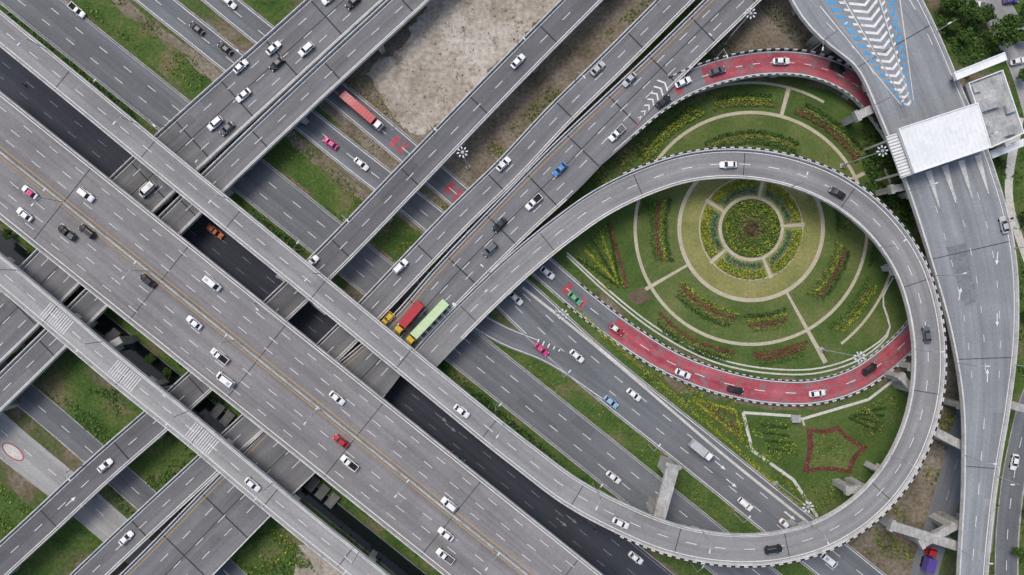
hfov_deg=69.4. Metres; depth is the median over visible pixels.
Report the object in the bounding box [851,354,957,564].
dirt ground
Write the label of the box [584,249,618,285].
hedge
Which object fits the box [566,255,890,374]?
drainage gutter
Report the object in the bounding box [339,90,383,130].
cargo truck
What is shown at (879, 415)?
hedge
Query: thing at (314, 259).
car
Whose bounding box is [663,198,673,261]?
hedge
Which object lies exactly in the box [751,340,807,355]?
flower bed
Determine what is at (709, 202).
garden path
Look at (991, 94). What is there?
toll office building
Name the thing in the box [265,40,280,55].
car
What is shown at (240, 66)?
car
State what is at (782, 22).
weeds
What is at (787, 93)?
garden path
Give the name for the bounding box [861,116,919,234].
shrubs
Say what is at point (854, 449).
planting bed
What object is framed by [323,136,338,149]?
taxi
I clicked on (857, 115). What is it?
portal frame
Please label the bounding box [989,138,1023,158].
footbridge
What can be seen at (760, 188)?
garden path
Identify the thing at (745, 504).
suv
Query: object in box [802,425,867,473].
planting bed
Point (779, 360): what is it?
hedge
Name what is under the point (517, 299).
car
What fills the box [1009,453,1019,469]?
car
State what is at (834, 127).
hedge
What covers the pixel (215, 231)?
pickup truck
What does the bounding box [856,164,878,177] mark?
garden path
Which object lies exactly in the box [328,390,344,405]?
car
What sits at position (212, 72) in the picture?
dirt ground
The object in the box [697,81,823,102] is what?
garden path
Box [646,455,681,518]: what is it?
portal frame
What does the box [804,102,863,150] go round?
hedge
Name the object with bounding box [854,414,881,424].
hedge
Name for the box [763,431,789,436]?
hedge
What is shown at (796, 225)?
garden path
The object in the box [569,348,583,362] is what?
car
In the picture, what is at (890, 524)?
portal frame
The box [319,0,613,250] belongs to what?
dirt ground
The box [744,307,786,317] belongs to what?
hedge
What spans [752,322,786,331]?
hedge
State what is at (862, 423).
hedge
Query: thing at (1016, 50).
road
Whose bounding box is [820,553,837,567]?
van
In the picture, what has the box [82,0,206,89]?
weeds
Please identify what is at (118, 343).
portal frame
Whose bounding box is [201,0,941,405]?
road
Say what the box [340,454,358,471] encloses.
pickup truck
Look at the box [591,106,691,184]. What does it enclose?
shrubs
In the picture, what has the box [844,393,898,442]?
shrub bed
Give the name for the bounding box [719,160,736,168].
car
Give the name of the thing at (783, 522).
car
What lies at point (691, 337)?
flower bed
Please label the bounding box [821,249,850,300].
hedge
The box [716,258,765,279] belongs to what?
flower bed
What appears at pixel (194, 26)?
car
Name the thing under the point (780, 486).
mast light
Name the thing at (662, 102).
car
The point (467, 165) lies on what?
mast light
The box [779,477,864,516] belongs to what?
shrub bed
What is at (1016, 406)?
portal frame
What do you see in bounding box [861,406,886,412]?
hedge
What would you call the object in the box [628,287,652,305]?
planting bed
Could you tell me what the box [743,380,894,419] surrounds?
garden path
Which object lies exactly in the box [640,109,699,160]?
hedge
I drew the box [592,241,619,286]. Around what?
hedge
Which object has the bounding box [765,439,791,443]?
hedge
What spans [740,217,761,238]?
planting bed
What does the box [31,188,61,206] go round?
street lamp
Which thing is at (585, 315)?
hedge
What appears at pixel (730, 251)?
garden path
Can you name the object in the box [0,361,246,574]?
road
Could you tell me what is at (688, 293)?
flower bed
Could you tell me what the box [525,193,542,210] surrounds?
pickup truck
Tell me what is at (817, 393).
car
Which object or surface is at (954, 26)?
tree
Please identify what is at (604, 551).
road
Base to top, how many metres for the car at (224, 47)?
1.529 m
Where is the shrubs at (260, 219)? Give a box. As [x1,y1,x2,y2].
[245,204,303,254]
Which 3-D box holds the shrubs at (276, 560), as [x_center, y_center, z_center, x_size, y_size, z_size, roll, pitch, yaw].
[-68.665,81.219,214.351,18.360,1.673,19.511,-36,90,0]
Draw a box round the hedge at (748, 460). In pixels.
[731,442,801,506]
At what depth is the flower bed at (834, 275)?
214.38 m
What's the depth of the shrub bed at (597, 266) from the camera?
214.77 m
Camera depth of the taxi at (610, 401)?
213.81 m
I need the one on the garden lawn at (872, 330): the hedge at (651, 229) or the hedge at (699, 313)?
the hedge at (699, 313)
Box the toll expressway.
[789,0,1018,574]
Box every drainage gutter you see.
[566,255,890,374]
[567,252,893,370]
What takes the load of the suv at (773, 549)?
on the loop flyover at (890, 480)
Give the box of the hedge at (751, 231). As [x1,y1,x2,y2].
[744,221,758,235]
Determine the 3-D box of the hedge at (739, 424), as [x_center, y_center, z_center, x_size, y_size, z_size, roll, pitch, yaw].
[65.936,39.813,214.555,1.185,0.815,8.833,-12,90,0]
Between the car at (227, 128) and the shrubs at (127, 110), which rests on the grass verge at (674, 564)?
the shrubs at (127, 110)
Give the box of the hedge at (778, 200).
[764,190,790,222]
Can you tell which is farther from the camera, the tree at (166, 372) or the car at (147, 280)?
the tree at (166, 372)
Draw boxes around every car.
[16,207,32,221]
[97,458,112,472]
[118,530,133,545]
[139,273,155,288]
[186,315,202,329]
[189,21,204,35]
[217,41,232,54]
[219,121,234,135]
[222,0,236,8]
[233,59,248,73]
[236,87,251,102]
[244,476,260,491]
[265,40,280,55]
[269,56,284,70]
[308,255,318,264]
[321,0,330,4]
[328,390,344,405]
[333,434,349,448]
[345,0,359,9]
[353,156,368,170]
[437,527,454,541]
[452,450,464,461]
[453,403,469,417]
[492,217,506,232]
[496,156,510,171]
[509,291,522,305]
[510,53,524,68]
[539,266,554,279]
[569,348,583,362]
[590,61,604,75]
[605,470,620,483]
[612,517,629,528]
[622,71,636,86]
[626,387,641,400]
[628,551,643,564]
[655,95,670,108]
[674,76,691,87]
[674,368,690,378]
[708,66,725,75]
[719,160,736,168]
[727,385,743,394]
[772,57,789,64]
[778,518,788,527]
[808,389,825,396]
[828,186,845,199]
[829,62,845,73]
[861,362,877,375]
[921,325,931,343]
[980,2,995,10]
[998,216,1009,233]
[1002,0,1017,4]
[1009,56,1023,65]
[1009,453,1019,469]
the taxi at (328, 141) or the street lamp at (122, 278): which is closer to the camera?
the street lamp at (122, 278)
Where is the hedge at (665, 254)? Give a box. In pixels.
[659,199,668,261]
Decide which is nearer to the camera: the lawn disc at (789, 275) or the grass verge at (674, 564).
the lawn disc at (789, 275)
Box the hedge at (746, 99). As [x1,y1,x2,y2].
[714,96,774,105]
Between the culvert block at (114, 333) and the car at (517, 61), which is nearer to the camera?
the car at (517, 61)
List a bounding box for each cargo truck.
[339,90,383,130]
[393,300,423,334]
[405,299,448,344]
[688,438,713,461]
[920,546,937,573]
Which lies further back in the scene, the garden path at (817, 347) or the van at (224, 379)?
the garden path at (817, 347)
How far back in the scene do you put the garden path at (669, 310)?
214.89 m
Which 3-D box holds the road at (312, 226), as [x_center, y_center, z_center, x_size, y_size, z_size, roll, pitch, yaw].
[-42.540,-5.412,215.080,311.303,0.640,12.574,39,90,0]
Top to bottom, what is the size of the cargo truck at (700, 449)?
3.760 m
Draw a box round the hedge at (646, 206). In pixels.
[643,197,649,214]
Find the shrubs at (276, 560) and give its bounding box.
[232,524,317,574]
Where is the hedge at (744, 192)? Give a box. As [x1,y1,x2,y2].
[719,187,756,206]
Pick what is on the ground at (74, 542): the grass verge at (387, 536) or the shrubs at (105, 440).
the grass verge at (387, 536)
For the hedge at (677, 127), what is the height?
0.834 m
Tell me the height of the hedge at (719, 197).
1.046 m
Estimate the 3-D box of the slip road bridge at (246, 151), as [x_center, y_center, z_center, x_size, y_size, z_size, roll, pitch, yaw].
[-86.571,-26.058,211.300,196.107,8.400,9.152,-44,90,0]
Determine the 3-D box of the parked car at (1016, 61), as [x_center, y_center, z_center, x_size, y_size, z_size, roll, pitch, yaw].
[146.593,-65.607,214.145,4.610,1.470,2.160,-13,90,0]
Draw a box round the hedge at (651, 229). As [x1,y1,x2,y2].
[649,201,657,260]
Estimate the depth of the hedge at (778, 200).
214.46 m
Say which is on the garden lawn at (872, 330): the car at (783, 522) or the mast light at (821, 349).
the mast light at (821, 349)
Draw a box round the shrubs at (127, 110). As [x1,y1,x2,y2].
[4,12,138,122]
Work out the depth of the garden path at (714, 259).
214.88 m
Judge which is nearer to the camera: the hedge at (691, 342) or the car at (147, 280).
the car at (147, 280)
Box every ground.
[0,0,1010,574]
[112,0,390,223]
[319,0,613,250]
[344,0,654,301]
[704,0,821,57]
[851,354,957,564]
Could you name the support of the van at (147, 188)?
on the road bridge at (187, 135)
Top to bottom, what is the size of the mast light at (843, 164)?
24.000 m
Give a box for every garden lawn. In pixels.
[561,81,914,376]
[680,371,910,518]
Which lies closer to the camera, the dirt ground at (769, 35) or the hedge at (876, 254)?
the hedge at (876, 254)
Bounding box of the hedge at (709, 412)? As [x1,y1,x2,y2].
[692,399,742,438]
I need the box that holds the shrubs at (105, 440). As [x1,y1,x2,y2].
[50,388,196,513]
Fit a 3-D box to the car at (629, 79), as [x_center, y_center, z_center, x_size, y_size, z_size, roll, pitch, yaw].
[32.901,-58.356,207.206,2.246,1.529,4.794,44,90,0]
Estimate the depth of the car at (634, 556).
213.85 m
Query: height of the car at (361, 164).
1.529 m
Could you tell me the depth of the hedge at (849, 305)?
214.39 m
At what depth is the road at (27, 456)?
214.90 m
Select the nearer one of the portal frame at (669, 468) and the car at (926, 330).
the car at (926, 330)
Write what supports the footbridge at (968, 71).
on the ground at (74, 542)
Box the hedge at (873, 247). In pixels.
[865,181,875,265]
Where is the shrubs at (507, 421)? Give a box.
[438,362,593,486]
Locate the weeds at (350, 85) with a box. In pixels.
[348,75,404,163]
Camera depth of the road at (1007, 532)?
214.88 m
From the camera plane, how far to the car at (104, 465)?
206.96 m
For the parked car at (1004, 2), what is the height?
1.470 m
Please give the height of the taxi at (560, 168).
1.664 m
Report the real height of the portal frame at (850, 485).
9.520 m
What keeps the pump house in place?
on the ground at (74, 542)
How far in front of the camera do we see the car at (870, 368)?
213.78 m
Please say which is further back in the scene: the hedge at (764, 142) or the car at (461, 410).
the hedge at (764, 142)
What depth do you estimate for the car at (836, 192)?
202.46 m
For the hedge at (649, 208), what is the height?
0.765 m
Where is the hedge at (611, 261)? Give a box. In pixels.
[600,232,620,285]
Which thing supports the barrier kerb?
on the road at (648, 416)
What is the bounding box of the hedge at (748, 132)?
[705,129,798,144]
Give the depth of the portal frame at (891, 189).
205.52 m
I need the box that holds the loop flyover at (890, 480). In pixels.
[0,10,946,567]
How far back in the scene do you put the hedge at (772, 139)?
214.39 m
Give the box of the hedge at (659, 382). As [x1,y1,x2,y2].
[619,349,678,398]
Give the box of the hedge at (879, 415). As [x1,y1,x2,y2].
[857,413,884,416]
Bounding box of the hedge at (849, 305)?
[828,275,870,329]
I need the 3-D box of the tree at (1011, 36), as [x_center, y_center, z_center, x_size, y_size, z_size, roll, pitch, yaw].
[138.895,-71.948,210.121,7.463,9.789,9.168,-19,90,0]
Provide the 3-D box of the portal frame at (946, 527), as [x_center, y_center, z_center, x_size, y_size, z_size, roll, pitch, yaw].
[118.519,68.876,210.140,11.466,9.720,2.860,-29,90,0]
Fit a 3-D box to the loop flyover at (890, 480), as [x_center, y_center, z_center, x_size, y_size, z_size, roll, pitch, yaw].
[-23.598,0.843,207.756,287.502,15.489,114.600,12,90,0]
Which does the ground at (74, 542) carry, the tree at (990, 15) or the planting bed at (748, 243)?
the tree at (990, 15)
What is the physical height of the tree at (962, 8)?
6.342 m
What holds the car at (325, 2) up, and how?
on the road bridge at (187, 135)
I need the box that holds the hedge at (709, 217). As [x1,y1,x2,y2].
[701,206,717,256]
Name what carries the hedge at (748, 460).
on the garden lawn at (874, 453)
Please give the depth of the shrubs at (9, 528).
214.73 m
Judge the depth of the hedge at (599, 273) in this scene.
214.49 m
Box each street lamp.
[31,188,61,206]
[121,261,147,279]
[212,334,234,351]
[485,548,499,570]
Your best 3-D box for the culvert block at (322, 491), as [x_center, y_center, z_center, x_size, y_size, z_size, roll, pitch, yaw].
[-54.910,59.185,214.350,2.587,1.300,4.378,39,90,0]
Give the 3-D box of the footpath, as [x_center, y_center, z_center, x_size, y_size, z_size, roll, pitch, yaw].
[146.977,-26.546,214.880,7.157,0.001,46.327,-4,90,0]
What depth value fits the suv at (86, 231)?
199.56 m
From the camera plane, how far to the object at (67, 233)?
199.87 m
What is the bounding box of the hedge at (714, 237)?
[710,211,722,249]
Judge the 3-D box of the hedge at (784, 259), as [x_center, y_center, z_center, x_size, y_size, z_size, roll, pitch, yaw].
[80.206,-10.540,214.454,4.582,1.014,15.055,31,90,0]
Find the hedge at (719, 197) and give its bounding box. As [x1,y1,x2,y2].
[712,179,758,202]
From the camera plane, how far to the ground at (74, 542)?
215.00 m
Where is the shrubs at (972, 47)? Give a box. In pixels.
[933,7,1003,70]
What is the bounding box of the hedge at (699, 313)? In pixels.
[676,294,729,327]
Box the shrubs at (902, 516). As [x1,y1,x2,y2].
[863,409,956,560]
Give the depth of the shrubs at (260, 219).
214.39 m
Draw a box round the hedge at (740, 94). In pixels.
[717,92,771,99]
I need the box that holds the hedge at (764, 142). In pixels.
[718,139,797,154]
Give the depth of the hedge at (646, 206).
214.45 m
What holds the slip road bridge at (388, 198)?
on the ground at (74, 542)
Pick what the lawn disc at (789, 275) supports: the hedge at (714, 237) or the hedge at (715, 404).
the hedge at (714, 237)
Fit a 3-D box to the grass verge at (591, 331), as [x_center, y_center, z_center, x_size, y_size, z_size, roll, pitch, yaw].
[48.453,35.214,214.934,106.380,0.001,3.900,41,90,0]
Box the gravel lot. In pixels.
[367,0,559,134]
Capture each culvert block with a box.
[104,328,121,341]
[209,402,225,418]
[219,409,235,426]
[304,475,320,491]
[314,482,330,499]
[324,491,340,508]
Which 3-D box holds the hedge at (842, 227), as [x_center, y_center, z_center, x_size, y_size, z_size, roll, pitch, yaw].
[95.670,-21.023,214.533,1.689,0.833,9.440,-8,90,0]
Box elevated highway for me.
[0,91,603,574]
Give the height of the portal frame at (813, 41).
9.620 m
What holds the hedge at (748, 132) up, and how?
on the lawn disc at (810, 308)
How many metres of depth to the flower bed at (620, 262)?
214.49 m
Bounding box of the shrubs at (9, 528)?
[0,483,34,574]
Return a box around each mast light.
[457,147,470,169]
[555,309,568,319]
[722,8,755,45]
[773,480,813,512]
[819,347,864,362]
[839,145,887,167]
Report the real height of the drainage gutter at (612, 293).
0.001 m
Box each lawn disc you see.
[637,114,864,342]
[681,179,820,297]
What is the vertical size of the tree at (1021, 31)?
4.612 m
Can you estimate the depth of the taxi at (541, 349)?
213.82 m
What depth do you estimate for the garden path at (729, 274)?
214.88 m
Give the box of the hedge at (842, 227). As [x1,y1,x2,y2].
[839,212,845,230]
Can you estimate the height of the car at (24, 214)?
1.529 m
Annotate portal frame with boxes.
[108,335,138,350]
[275,274,326,314]
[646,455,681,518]
[805,36,831,54]
[832,477,864,495]
[841,105,874,126]
[875,184,904,195]
[878,515,957,550]
[884,371,909,391]
[904,513,957,549]
[934,427,960,449]
[1011,401,1023,412]
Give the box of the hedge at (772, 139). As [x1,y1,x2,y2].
[705,134,798,150]
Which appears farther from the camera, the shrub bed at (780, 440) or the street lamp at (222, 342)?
the shrub bed at (780, 440)
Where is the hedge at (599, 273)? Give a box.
[577,257,617,286]
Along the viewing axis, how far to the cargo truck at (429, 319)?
204.27 m
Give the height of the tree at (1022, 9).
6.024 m
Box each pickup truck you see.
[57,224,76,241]
[67,1,85,17]
[206,223,223,238]
[210,348,229,364]
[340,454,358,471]
[381,311,394,324]
[435,548,454,564]
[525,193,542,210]
[608,124,625,141]
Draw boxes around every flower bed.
[607,220,628,287]
[653,200,662,261]
[658,312,734,353]
[680,284,736,319]
[698,402,739,435]
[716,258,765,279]
[748,316,786,326]
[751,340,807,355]
[754,345,806,360]
[794,110,858,161]
[816,246,845,298]
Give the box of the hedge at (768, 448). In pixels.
[766,447,793,452]
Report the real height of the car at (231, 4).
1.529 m
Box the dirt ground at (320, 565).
[294,545,342,574]
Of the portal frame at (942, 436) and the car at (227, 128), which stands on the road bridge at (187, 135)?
the car at (227, 128)
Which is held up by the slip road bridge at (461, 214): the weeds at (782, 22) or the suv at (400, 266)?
the suv at (400, 266)
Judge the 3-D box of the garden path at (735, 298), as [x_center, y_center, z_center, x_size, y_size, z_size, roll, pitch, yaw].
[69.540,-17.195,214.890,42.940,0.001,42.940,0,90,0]
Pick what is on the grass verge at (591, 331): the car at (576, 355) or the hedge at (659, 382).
the hedge at (659, 382)
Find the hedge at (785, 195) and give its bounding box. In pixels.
[765,182,801,221]
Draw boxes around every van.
[139,180,156,197]
[202,274,221,291]
[216,371,235,387]
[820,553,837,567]
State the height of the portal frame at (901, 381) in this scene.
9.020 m
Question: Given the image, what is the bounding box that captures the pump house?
[791,415,800,422]
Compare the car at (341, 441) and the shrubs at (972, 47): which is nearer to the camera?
the car at (341, 441)
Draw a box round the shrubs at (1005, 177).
[995,149,1023,376]
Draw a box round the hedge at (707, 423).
[678,398,731,444]
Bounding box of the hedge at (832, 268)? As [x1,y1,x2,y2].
[811,244,842,296]
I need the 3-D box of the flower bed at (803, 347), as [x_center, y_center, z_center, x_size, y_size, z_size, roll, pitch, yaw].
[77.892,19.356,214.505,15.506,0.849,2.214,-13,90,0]
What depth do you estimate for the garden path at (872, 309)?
214.90 m
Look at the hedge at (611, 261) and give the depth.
214.51 m
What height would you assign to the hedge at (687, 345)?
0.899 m
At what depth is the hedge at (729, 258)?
214.47 m
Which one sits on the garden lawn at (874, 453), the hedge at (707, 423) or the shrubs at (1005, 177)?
the hedge at (707, 423)
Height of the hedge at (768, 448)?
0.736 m
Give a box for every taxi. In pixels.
[21,185,38,199]
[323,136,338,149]
[534,342,548,356]
[552,161,567,176]
[567,291,582,304]
[603,395,618,408]
[608,322,623,335]
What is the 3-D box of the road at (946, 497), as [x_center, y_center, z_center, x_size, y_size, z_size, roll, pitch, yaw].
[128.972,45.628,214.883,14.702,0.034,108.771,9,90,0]
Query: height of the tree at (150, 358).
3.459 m
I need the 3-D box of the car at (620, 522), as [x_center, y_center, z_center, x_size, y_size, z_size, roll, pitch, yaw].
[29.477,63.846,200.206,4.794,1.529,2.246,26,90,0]
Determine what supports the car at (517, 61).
on the slip road bridge at (388, 198)
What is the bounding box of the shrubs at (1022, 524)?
[990,502,1023,574]
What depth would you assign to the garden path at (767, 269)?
214.88 m
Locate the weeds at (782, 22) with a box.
[699,1,808,61]
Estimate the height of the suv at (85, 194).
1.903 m
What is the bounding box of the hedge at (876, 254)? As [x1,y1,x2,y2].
[871,182,880,265]
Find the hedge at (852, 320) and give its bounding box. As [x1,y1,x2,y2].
[840,285,876,332]
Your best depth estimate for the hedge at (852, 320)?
214.37 m
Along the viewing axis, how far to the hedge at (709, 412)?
214.49 m
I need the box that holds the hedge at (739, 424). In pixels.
[734,410,743,438]
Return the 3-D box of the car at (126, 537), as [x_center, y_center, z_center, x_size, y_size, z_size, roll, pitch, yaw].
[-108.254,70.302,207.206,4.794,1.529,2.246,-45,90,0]
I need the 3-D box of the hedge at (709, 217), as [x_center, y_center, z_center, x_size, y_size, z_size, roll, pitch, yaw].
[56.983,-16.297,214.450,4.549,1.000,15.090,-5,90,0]
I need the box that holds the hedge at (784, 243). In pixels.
[768,229,792,263]
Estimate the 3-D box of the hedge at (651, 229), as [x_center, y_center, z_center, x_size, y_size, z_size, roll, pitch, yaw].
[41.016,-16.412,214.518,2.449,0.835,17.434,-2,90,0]
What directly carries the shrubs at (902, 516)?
on the dirt ground at (912, 508)
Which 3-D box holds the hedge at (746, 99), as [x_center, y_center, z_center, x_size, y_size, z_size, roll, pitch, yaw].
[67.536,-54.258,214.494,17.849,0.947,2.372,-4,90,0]
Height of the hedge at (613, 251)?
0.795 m
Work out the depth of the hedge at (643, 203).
214.46 m
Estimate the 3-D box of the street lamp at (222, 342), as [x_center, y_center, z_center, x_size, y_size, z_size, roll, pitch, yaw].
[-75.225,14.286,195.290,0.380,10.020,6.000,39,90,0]
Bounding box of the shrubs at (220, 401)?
[15,250,418,565]
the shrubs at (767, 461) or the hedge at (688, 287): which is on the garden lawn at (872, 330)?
the hedge at (688, 287)
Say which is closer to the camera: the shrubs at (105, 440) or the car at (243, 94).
the car at (243, 94)
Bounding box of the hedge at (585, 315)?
[574,306,620,349]
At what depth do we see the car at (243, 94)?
206.95 m
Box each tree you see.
[2,228,12,239]
[144,353,155,362]
[162,367,170,378]
[939,0,957,10]
[944,17,959,31]
[954,0,976,14]
[959,26,973,42]
[966,6,985,26]
[981,4,997,21]
[988,13,1021,48]
[1003,14,1023,29]
[1011,547,1023,558]
[1016,68,1023,81]
[1018,29,1023,40]
[1019,2,1023,13]
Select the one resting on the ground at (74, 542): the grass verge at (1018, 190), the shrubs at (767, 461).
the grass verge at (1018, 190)
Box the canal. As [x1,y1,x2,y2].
[0,227,427,574]
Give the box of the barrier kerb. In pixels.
[522,286,808,522]
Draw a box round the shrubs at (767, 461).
[600,334,796,494]
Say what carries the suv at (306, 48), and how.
on the road bridge at (187, 135)
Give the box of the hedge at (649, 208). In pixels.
[647,198,652,215]
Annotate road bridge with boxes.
[0,0,385,364]
[0,0,430,413]
[0,0,603,574]
[69,0,694,574]
[119,0,760,574]
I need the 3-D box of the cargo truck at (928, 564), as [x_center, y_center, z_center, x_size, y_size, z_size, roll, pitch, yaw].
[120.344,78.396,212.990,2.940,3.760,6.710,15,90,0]
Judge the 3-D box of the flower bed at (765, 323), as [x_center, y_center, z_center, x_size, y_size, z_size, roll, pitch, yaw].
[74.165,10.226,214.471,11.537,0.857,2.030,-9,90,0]
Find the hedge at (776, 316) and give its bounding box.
[746,311,786,322]
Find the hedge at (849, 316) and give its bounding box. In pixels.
[834,280,873,330]
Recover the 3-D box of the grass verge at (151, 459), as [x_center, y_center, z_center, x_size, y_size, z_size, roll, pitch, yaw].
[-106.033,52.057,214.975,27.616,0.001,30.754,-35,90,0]
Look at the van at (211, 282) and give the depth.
199.00 m
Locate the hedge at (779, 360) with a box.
[759,351,804,365]
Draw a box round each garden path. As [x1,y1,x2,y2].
[634,111,867,345]
[645,264,686,290]
[677,181,824,301]
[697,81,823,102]
[699,179,802,280]
[705,199,723,211]
[709,249,726,263]
[718,196,783,260]
[742,413,818,517]
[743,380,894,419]
[758,181,763,196]
[762,258,772,278]
[779,86,790,117]
[784,223,804,226]
[786,293,827,363]
[841,161,895,343]
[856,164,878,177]
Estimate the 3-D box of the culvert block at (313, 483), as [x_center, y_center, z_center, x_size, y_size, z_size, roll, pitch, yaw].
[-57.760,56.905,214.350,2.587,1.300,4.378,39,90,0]
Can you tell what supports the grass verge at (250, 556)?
on the ground at (74, 542)
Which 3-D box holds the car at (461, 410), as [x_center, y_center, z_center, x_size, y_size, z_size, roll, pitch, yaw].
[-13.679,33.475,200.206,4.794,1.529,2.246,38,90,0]
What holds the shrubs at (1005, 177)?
on the grass verge at (1018, 190)
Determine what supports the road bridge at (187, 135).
on the ground at (74, 542)
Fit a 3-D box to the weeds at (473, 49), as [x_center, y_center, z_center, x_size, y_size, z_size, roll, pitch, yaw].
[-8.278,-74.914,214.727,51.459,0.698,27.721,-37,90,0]
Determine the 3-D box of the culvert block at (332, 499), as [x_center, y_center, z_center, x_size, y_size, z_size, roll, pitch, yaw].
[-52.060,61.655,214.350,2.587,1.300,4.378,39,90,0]
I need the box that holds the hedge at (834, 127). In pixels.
[800,105,861,156]
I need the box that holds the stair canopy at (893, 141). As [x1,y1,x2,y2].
[864,133,911,181]
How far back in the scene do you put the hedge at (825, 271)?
214.38 m
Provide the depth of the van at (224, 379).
198.99 m
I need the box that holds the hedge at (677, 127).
[643,111,703,163]
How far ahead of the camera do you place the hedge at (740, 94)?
214.37 m
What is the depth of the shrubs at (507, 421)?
214.32 m
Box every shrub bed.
[578,224,624,290]
[756,419,798,465]
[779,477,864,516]
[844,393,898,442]
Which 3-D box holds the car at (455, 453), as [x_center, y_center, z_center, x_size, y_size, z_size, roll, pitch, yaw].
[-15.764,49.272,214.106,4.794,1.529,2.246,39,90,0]
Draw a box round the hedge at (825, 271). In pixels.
[805,239,838,294]
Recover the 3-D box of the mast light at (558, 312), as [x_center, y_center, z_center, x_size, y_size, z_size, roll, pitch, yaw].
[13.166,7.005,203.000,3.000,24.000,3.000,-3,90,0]
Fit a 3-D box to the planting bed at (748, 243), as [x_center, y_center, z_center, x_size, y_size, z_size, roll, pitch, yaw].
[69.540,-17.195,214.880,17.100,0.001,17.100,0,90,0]
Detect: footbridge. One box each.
[949,52,1006,80]
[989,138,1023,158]
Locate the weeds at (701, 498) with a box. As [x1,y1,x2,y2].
[506,349,723,519]
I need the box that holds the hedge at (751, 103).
[712,101,776,110]
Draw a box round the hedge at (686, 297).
[678,288,733,322]
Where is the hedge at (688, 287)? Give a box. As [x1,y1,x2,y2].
[681,280,739,315]
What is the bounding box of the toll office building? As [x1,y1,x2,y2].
[962,70,1023,148]
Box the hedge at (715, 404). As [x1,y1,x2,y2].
[692,397,734,411]
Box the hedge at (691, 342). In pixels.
[657,317,730,357]
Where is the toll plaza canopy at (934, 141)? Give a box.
[897,102,991,173]
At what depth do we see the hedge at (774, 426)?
214.51 m
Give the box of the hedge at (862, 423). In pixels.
[849,417,879,431]
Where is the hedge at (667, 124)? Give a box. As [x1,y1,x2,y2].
[638,105,694,155]
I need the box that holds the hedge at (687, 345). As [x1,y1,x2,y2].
[656,322,725,360]
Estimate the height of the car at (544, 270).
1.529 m
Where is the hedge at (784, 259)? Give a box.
[771,228,802,272]
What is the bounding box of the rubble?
[365,0,526,132]
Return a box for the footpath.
[1005,117,1023,260]
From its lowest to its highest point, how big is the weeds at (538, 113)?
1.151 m
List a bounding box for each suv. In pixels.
[76,187,94,201]
[78,224,96,238]
[206,115,223,130]
[298,41,314,56]
[392,258,408,274]
[440,496,457,512]
[482,241,497,256]
[737,496,753,511]
[764,544,782,554]
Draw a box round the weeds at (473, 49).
[392,2,543,107]
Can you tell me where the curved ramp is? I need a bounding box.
[604,48,891,161]
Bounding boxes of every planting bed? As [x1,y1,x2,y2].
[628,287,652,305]
[722,199,779,257]
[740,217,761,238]
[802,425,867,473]
[808,430,859,468]
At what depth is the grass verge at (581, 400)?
214.95 m
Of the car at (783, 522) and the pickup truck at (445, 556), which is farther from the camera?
the car at (783, 522)
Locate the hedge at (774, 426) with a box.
[761,423,787,428]
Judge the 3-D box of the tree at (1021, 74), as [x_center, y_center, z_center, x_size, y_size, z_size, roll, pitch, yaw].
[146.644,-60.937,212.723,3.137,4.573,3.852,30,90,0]
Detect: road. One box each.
[0,0,781,574]
[0,47,674,574]
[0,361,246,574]
[0,412,151,564]
[134,0,885,574]
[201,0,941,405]
[417,270,611,400]
[910,400,960,574]
[975,0,1023,114]
[994,388,1023,574]
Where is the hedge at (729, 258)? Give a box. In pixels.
[725,253,762,269]
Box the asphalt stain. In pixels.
[945,242,976,305]
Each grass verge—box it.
[0,4,712,574]
[0,220,441,574]
[0,481,55,574]
[39,364,138,444]
[70,0,445,271]
[128,431,211,497]
[233,526,304,574]
[485,313,814,574]
[540,286,765,477]
[996,0,1023,574]
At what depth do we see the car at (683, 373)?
213.77 m
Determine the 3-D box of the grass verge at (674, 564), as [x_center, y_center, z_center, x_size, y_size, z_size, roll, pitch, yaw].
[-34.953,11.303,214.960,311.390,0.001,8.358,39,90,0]
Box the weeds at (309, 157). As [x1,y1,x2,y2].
[278,133,364,207]
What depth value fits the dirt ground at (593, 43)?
214.96 m
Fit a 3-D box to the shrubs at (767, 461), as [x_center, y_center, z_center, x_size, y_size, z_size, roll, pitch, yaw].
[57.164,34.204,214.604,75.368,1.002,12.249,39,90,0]
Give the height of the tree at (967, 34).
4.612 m
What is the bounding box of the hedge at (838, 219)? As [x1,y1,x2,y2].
[834,209,840,232]
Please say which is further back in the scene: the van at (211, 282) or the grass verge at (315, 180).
the grass verge at (315, 180)
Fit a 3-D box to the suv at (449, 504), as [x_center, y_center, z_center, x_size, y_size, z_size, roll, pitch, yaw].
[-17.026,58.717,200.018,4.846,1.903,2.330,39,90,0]
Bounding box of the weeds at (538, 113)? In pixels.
[393,0,651,260]
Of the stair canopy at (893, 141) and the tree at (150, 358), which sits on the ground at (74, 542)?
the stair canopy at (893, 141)
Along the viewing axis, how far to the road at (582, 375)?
214.84 m
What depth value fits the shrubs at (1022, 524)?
214.61 m
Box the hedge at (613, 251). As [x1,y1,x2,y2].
[608,224,620,284]
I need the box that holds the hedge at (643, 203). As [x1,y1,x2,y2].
[638,197,647,215]
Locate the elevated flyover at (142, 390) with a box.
[0,252,390,574]
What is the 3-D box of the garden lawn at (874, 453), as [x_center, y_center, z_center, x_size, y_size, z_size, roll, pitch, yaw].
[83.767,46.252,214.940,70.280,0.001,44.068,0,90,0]
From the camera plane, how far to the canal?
214.92 m

